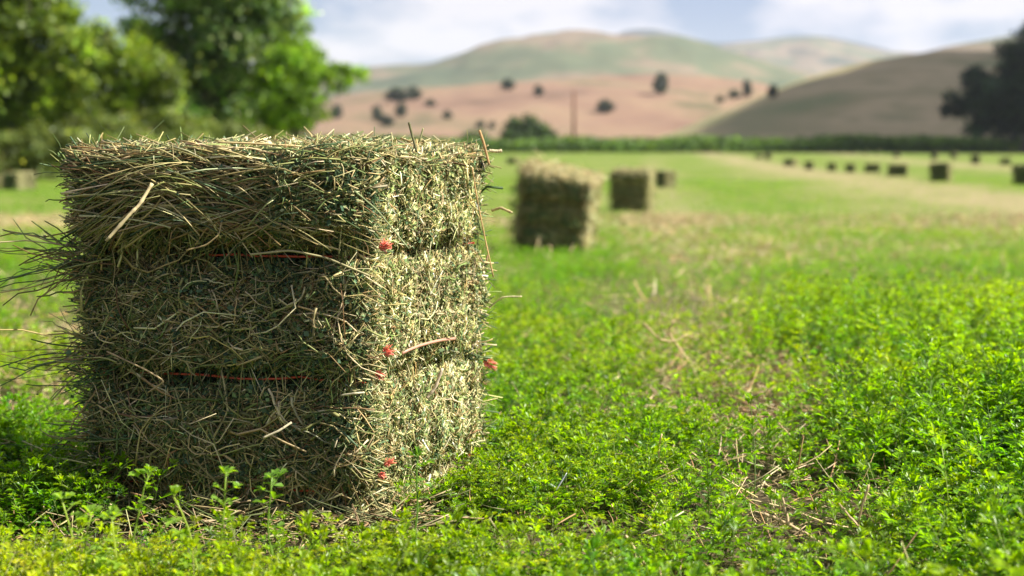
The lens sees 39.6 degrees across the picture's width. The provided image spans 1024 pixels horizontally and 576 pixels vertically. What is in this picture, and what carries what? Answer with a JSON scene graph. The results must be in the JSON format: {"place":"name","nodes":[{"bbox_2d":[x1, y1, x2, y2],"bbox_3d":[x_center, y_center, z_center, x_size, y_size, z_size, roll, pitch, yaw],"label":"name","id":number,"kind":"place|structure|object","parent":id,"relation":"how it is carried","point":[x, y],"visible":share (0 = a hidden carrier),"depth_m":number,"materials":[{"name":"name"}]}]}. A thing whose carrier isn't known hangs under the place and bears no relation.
{"place":"outdoors","nodes":[
{"label":"outdoors","id":0,"kind":"place"},
{"bbox_2d":[90,74,768,144],"bbox_3d":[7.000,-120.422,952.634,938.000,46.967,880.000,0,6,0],"label":"hill","id":1,"kind":"structure","parent":0,"point":[643,108],"depth_m":657.96,"materials":[{"name":"beige soil"}]},
{"bbox_2d":[329,104,343,118],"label":"oak tree","id":2,"kind":"object","parent":1,"relation":"on","point":[337,113],"visible":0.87,"depth_m":647.43,"materials":[{"name":"green plant"}]},
{"bbox_2d":[370,106,383,120],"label":"oak tree","id":3,"kind":"object","parent":1,"relation":"on","point":[377,114],"visible":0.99,"depth_m":620.50,"materials":[{"name":"green plant"}]},
{"bbox_2d":[378,114,395,125],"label":"oak tree","id":4,"kind":"object","parent":1,"relation":"on","point":[387,120],"visible":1,"depth_m":595.77,"materials":[{"name":"green plant"}]},
{"bbox_2d":[382,87,412,101],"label":"oak tree","id":5,"kind":"object","parent":1,"relation":"on","point":[396,94],"visible":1,"depth_m":710.11,"materials":[{"name":"green plant"}]},
{"bbox_2d":[394,102,407,116],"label":"oak tree","id":6,"kind":"object","parent":1,"relation":"on","point":[401,110],"visible":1,"depth_m":629.10,"materials":[{"name":"green plant"}]},
{"bbox_2d":[406,86,423,99],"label":"oak tree","id":7,"kind":"object","parent":1,"relation":"on","point":[415,92],"visible":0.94,"depth_m":713.12,"materials":[{"name":"green plant"}]},
{"bbox_2d":[424,99,436,105],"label":"oak tree","id":8,"kind":"object","parent":1,"relation":"on","point":[429,102],"visible":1,"depth_m":672.42,"materials":[{"name":"green plant"}]},
{"bbox_2d":[442,110,452,118],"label":"oak tree","id":9,"kind":"object","parent":1,"relation":"on","point":[447,115],"visible":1,"depth_m":602.50,"materials":[{"name":"green plant"}]},
{"bbox_2d":[475,120,485,127],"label":"oak tree","id":10,"kind":"object","parent":1,"relation":"on","point":[481,123],"visible":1,"depth_m":574.54,"materials":[{"name":"green plant"}]},
{"bbox_2d":[488,121,495,127],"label":"oak tree","id":11,"kind":"object","parent":1,"relation":"on","point":[491,124],"visible":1,"depth_m":572.75,"materials":[{"name":"green plant"}]},
{"bbox_2d":[500,78,515,89],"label":"oak tree","id":12,"kind":"object","parent":1,"relation":"on","point":[507,83],"visible":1,"depth_m":735.30,"materials":[{"name":"green plant"}]},
{"bbox_2d":[533,84,544,95],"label":"oak tree","id":13,"kind":"object","parent":1,"relation":"on","point":[538,90],"visible":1,"depth_m":692.70,"materials":[{"name":"green plant"}]},
{"bbox_2d":[595,99,616,112],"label":"oak tree","id":14,"kind":"object","parent":1,"relation":"on","point":[604,106],"visible":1,"depth_m":626.48,"materials":[{"name":"green plant"}]},
{"bbox_2d":[651,72,668,93],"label":"oak tree","id":15,"kind":"object","parent":1,"relation":"on","point":[660,84],"visible":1,"depth_m":697.41,"materials":[{"name":"green plant"}]},
{"bbox_2d":[715,95,724,102],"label":"oak tree","id":16,"kind":"object","parent":1,"relation":"on","point":[720,99],"visible":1,"depth_m":687.61,"materials":[{"name":"green plant"}]},
{"bbox_2d":[728,89,740,97],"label":"oak tree","id":17,"kind":"object","parent":1,"relation":"on","point":[733,93],"visible":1,"depth_m":717.18,"materials":[{"name":"green plant"}]},
{"bbox_2d":[742,79,751,96],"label":"oak tree","id":18,"kind":"object","parent":1,"relation":"on","point":[747,88],"visible":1,"depth_m":721.10,"materials":[{"name":"green plant"}]},
{"bbox_2d":[0,150,1023,575],"bbox_3d":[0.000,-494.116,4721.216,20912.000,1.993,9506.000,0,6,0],"label":"field ground","id":19,"kind":"structure","parent":0,"point":[702,166],"depth_m":17.39,"materials":[{"name":"green plant"}]},
{"bbox_2d":[0,175,2,189],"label":"hay bale","id":20,"kind":"object","parent":19,"relation":"on","point":[1,184],"visible":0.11,"depth_m":33.41,"materials":[{"name":"plant"}]},
{"bbox_2d":[0,172,26,189],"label":"hay bale","id":21,"kind":"object","parent":19,"relation":"on","point":[12,180],"visible":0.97,"depth_m":32.79,"materials":[{"name":"plant"}]},
{"bbox_2d":[0,121,56,174],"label":"scrub bush","id":22,"kind":"object","parent":19,"relation":"on","point":[15,138],"visible":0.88,"depth_m":44.72,"materials":[{"name":"green plant"}]},
{"bbox_2d":[21,171,36,189],"bbox_3d":[-11.483,-2.508,33.623,0.432,0.508,0.515,-4,7,-32],"label":"hay bale","id":23,"kind":"object","parent":19,"relation":"on","point":[30,178],"visible":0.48,"depth_m":33.48,"materials":[{"name":"plant"}]},
{"bbox_2d":[25,0,48,176],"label":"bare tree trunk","id":24,"kind":"object","parent":19,"relation":"on","point":[32,25],"visible":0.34,"depth_m":50.39,"materials":[{"name":"brown plant"}]},
{"bbox_2d":[0,0,91,173],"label":"leafy tree","id":25,"kind":"object","parent":19,"relation":"on","point":[17,80],"visible":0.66,"depth_m":50.24,"materials":[{"name":"green plant"}]},
{"bbox_2d":[3,109,116,179],"bbox_3d":[-14.456,-4.582,45.623,3.694,2.357,2.538,-3,7,-23],"label":"scrub bush","id":26,"kind":"object","parent":19,"relation":"on","point":[62,133],"visible":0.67,"depth_m":45.13,"materials":[{"name":"green plant"}]},
{"bbox_2d":[51,491,88,570],"bbox_3d":[-0.580,0.354,1.865,0.048,0.179,0.054,-4,7,-36],"label":"alfalfa sprig","id":27,"kind":"object","parent":19,"relation":"on","point":[58,495],"visible":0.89,"depth_m":1.86,"materials":[{"name":"green plant"}]},
{"bbox_2d":[70,504,105,574],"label":"alfalfa sprig","id":28,"kind":"object","parent":19,"relation":"on","point":[89,508],"visible":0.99,"depth_m":1.84,"materials":[{"name":"green plant"}]},
{"bbox_2d":[12,15,196,139],"bbox_3d":[-14.125,-6.581,49.446,6.217,5.627,3.434,-2,6,-15],"label":"leafy tree","id":29,"kind":"object","parent":19,"relation":"on","point":[138,80],"visible":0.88,"depth_m":48.69,"materials":[{"name":"green plant"}]},
{"bbox_2d":[95,504,131,575],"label":"alfalfa sprig","id":30,"kind":"object","parent":19,"relation":"on","point":[114,510],"visible":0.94,"depth_m":1.83,"materials":[{"name":"green plant"}]},
{"bbox_2d":[85,104,160,143],"bbox_3d":[-12.714,-4.799,46.867,3.572,2.552,2.710,4,7,36],"label":"scrub bush","id":31,"kind":"object","parent":19,"relation":"on","point":[129,124],"visible":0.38,"depth_m":46.75,"materials":[{"name":"green plant"}]},
{"bbox_2d":[127,463,158,555],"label":"alfalfa sprig","id":32,"kind":"object","parent":19,"relation":"on","point":[147,469],"visible":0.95,"depth_m":1.99,"materials":[{"name":"green plant"}]},
{"bbox_2d":[130,104,225,142],"bbox_3d":[-11.258,-4.990,48.675,3.872,2.595,2.568,0,6,0],"label":"scrub bush","id":33,"kind":"object","parent":19,"relation":"on","point":[170,125],"visible":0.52,"depth_m":48.23,"materials":[{"name":"green plant"}]},
{"bbox_2d":[161,485,208,573],"bbox_3d":[-0.422,0.348,1.851,0.060,0.187,0.046,-5,8,-37],"label":"alfalfa sprig","id":34,"kind":"object","parent":19,"relation":"on","point":[175,489],"visible":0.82,"depth_m":1.84,"materials":[{"name":"green plant"}]},
{"bbox_2d":[109,0,322,140],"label":"leafy tree","id":35,"kind":"object","parent":19,"relation":"on","point":[219,43],"visible":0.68,"depth_m":58.45,"materials":[{"name":"green plant"}]},
{"bbox_2d":[210,465,242,575],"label":"alfalfa sprig","id":36,"kind":"object","parent":19,"relation":"on","point":[226,470],"visible":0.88,"depth_m":1.90,"materials":[{"name":"green plant"}]},
{"bbox_2d":[202,118,292,139],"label":"scrub bush","id":37,"kind":"object","parent":19,"relation":"on","point":[232,129],"visible":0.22,"depth_m":49.26,"materials":[{"name":"green plant"}]},
{"bbox_2d":[0,120,521,528],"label":"hay bale","id":38,"kind":"object","parent":19,"relation":"on","point":[307,313],"visible":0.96,"depth_m":2.28,"materials":[{"name":"plant"}]},
{"bbox_2d":[253,468,288,568],"bbox_3d":[-0.330,0.341,1.943,0.042,0.188,0.054,3,7,26],"label":"alfalfa sprig","id":39,"kind":"object","parent":19,"relation":"on","point":[273,482],"visible":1,"depth_m":1.94,"materials":[{"name":"green plant"}]},
{"bbox_2d":[238,26,371,137],"bbox_3d":[-8.153,-7.382,56.469,5.294,5.884,3.248,-2,6,-14],"label":"leafy tree","id":40,"kind":"object","parent":19,"relation":"on","point":[296,105],"visible":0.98,"depth_m":55.99,"materials":[{"name":"green plant"}]},
{"bbox_2d":[403,446,434,531],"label":"alfalfa sprig","id":41,"kind":"object","parent":19,"relation":"on","point":[415,453],"visible":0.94,"depth_m":2.09,"materials":[{"name":"green plant"}]},
{"bbox_2d":[457,129,490,138],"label":"round bush","id":42,"kind":"object","parent":19,"relation":"on","point":[471,134],"visible":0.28,"depth_m":259.21,"materials":[{"name":"green plant"}]},
{"bbox_2d":[0,178,1023,575],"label":"alfalfa foliage","id":43,"kind":"object","parent":19,"relation":"on","point":[958,412],"visible":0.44,"depth_m":2.61,"materials":[{"name":"green plant"}]},
{"bbox_2d":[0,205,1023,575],"bbox_3d":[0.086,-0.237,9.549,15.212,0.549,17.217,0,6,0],"label":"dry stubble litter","id":44,"kind":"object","parent":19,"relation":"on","point":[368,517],"visible":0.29,"depth_m":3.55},
{"bbox_2d":[506,157,519,163],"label":"hay bale","id":45,"kind":"object","parent":19,"relation":"on","point":[511,160],"visible":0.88,"depth_m":104.25,"materials":[{"name":"plant"}]},
{"bbox_2d":[497,111,558,139],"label":"round bush","id":46,"kind":"object","parent":19,"relation":"on","point":[530,127],"visible":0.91,"depth_m":258.69,"materials":[{"name":"green plant"}]},
{"bbox_2d":[501,149,607,252],"bbox_3d":[0.324,-0.573,10.399,0.689,0.788,0.588,10,15,12],"label":"hay bale","id":47,"kind":"object","parent":19,"relation":"on","point":[557,205],"visible":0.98,"depth_m":10.20,"materials":[{"name":"plant"}]},
{"bbox_2d":[572,91,575,136],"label":"wooden pole","id":48,"kind":"object","parent":19,"relation":"on","point":[574,121],"visible":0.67,"depth_m":253.06,"materials":[{"name":"wood"}]},
{"bbox_2d":[164,133,1021,152],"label":"tall crop foliage","id":49,"kind":"object","parent":19,"relation":"on","point":[860,143],"visible":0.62,"depth_m":246.07,"materials":[{"name":"green plant"}]},
{"bbox_2d":[605,165,657,210],"bbox_3d":[1.726,-1.360,20.407,0.716,0.786,0.615,0,11,14],"label":"hay bale","id":50,"kind":"object","parent":19,"relation":"on","point":[631,189],"visible":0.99,"depth_m":20.17,"materials":[{"name":"plant"}]},
{"bbox_2d":[624,535,647,565],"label":"dry stalk","id":51,"kind":"object","parent":19,"relation":"on","point":[643,562],"visible":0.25,"depth_m":1.95,"materials":[{"name":"beige plant"}]},
{"bbox_2d":[655,170,676,187],"bbox_3d":[3.871,-2.725,35.879,0.447,0.525,0.532,-3,7,-30],"label":"hay bale","id":52,"kind":"object","parent":19,"relation":"on","point":[665,178],"visible":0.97,"depth_m":35.71,"materials":[{"name":"plant"}]},
{"bbox_2d":[658,434,691,484],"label":"dry stalk","id":53,"kind":"object","parent":19,"relation":"on","point":[659,449],"visible":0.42,"depth_m":2.40,"materials":[{"name":"beige plant"}]},
{"bbox_2d":[643,320,712,384],"bbox_3d":[0.447,0.173,3.801,0.198,0.182,0.021,-1,6,-11],"label":"dry stalk","id":54,"kind":"object","parent":19,"relation":"on","point":[670,335],"visible":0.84,"depth_m":3.79,"materials":[{"name":"beige plant"}]},
{"bbox_2d":[755,154,763,158],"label":"hay bale","id":55,"kind":"object","parent":19,"relation":"on","point":[759,156],"visible":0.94,"depth_m":146.91,"materials":[{"name":"plant"}]},
{"bbox_2d":[764,153,771,159],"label":"hay bale","id":56,"kind":"object","parent":19,"relation":"on","point":[767,156],"visible":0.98,"depth_m":139.00,"materials":[{"name":"plant"}]},
{"bbox_2d":[783,158,798,165],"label":"hay bale","id":57,"kind":"object","parent":19,"relation":"on","point":[791,162],"visible":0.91,"depth_m":91.29,"materials":[{"name":"plant"}]},
{"bbox_2d":[763,498,845,557],"bbox_3d":[0.417,0.342,2.004,0.129,0.097,0.024,-1,6,-12],"label":"dry stalk","id":58,"kind":"object","parent":19,"relation":"on","point":[787,522],"visible":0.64,"depth_m":2.00,"materials":[{"name":"beige plant"}]},
{"bbox_2d":[804,161,814,169],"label":"hay bale","id":59,"kind":"object","parent":19,"relation":"on","point":[808,165],"visible":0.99,"depth_m":74.78,"materials":[{"name":"plant"}]},
{"bbox_2d":[827,162,836,170],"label":"hay bale","id":60,"kind":"object","parent":19,"relation":"on","point":[831,166],"visible":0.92,"depth_m":69.70,"materials":[{"name":"plant"}]},
{"bbox_2d":[845,163,855,172],"bbox_3d":[15.374,-5.428,64.596,0.515,0.508,0.432,2,6,20],"label":"hay bale","id":61,"kind":"object","parent":19,"relation":"on","point":[850,167],"visible":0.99,"depth_m":64.45,"materials":[{"name":"plant"}]},
{"bbox_2d":[839,485,869,540],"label":"dry stalk","id":62,"kind":"object","parent":19,"relation":"on","point":[861,508],"visible":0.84,"depth_m":1.97,"materials":[{"name":"beige plant"}]},
{"bbox_2d":[864,162,880,172],"bbox_3d":[16.357,-5.425,64.584,0.774,0.558,1.055,1,6,13],"label":"hay bale","id":63,"kind":"object","parent":19,"relation":"on","point":[872,167],"visible":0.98,"depth_m":64.16,"materials":[{"name":"plant"}]},
{"bbox_2d":[892,153,899,157],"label":"hay bale","id":64,"kind":"object","parent":19,"relation":"on","point":[896,155],"visible":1,"depth_m":162.53,"materials":[{"name":"plant"}]},
{"bbox_2d":[886,163,908,175],"bbox_3d":[14.764,-4.487,54.459,0.853,0.615,1.163,2,6,16],"label":"hay bale","id":65,"kind":"object","parent":19,"relation":"on","point":[897,169],"visible":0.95,"depth_m":53.98,"materials":[{"name":"plant"}]},
{"bbox_2d":[930,153,938,159],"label":"hay bale","id":66,"kind":"object","parent":19,"relation":"on","point":[933,156],"visible":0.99,"depth_m":138.99,"materials":[{"name":"plant"}]},
{"bbox_2d":[927,162,952,181],"bbox_3d":[13.153,-3.529,43.657,0.729,0.719,0.612,3,7,30],"label":"hay bale","id":67,"kind":"object","parent":19,"relation":"on","point":[939,171],"visible":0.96,"depth_m":43.45,"materials":[{"name":"plant"}]},
{"bbox_2d":[950,152,957,158],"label":"hay bale","id":68,"kind":"object","parent":19,"relation":"on","point":[954,155],"visible":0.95,"depth_m":147.14,"materials":[{"name":"plant"}]},
{"bbox_2d":[970,155,980,163],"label":"hay bale","id":69,"kind":"object","parent":19,"relation":"on","point":[975,159],"visible":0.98,"depth_m":104.45,"materials":[{"name":"plant"}]},
{"bbox_2d":[936,22,1023,152],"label":"dark tree","id":70,"kind":"object","parent":19,"relation":"on","point":[988,103],"visible":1,"depth_m":230.80,"materials":[{"name":"green plant"}]},
{"bbox_2d":[999,158,1011,164],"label":"hay bale","id":71,"kind":"object","parent":19,"relation":"on","point":[1005,161],"visible":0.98,"depth_m":100.06,"materials":[{"name":"plant"}]},
{"bbox_2d":[1011,164,1023,184],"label":"hay bale","id":72,"kind":"object","parent":19,"relation":"on","point":[1017,171],"visible":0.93,"depth_m":38.29,"materials":[{"name":"plant"}]},
{"bbox_2d":[36,0,1023,104],"label":"sky","id":73,"kind":"structure","parent":0,"point":[367,33],"materials":[{"name":"white"}]},
{"bbox_2d":[315,30,816,101],"bbox_3d":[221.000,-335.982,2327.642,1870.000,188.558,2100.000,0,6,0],"label":"hill","id":74,"kind":"structure","parent":0,"point":[568,54],"depth_m":1820.89,"materials":[{"name":"green plant"}]},
{"bbox_2d":[616,29,893,51],"bbox_3d":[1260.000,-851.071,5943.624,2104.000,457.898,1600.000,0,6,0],"label":"hill","id":75,"kind":"structure","parent":0,"point":[644,32],"depth_m":5814.30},
{"bbox_2d":[719,37,915,74],"bbox_3d":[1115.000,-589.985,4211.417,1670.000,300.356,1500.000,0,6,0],"label":"hill","id":76,"kind":"structure","parent":0,"point":[817,55],"depth_m":3982.15,"materials":[{"name":"green plant"}]},
{"bbox_2d":[660,50,1021,138],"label":"hill","id":77,"kind":"structure","parent":0,"point":[897,96],"depth_m":408.97,"materials":[{"name":"brown plant"}]},
{"bbox_2d":[766,84,777,97],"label":"oak tree","id":78,"kind":"object","parent":77,"relation":"on","point":[772,91],"visible":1,"depth_m":474.25,"materials":[{"name":"green plant"}]},
{"bbox_2d":[928,35,1020,51],"bbox_3d":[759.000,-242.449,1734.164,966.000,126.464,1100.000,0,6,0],"label":"hill","id":79,"kind":"structure","parent":0,"point":[984,45],"depth_m":1558.77,"materials":[{"name":"beige plant"}]}
]}

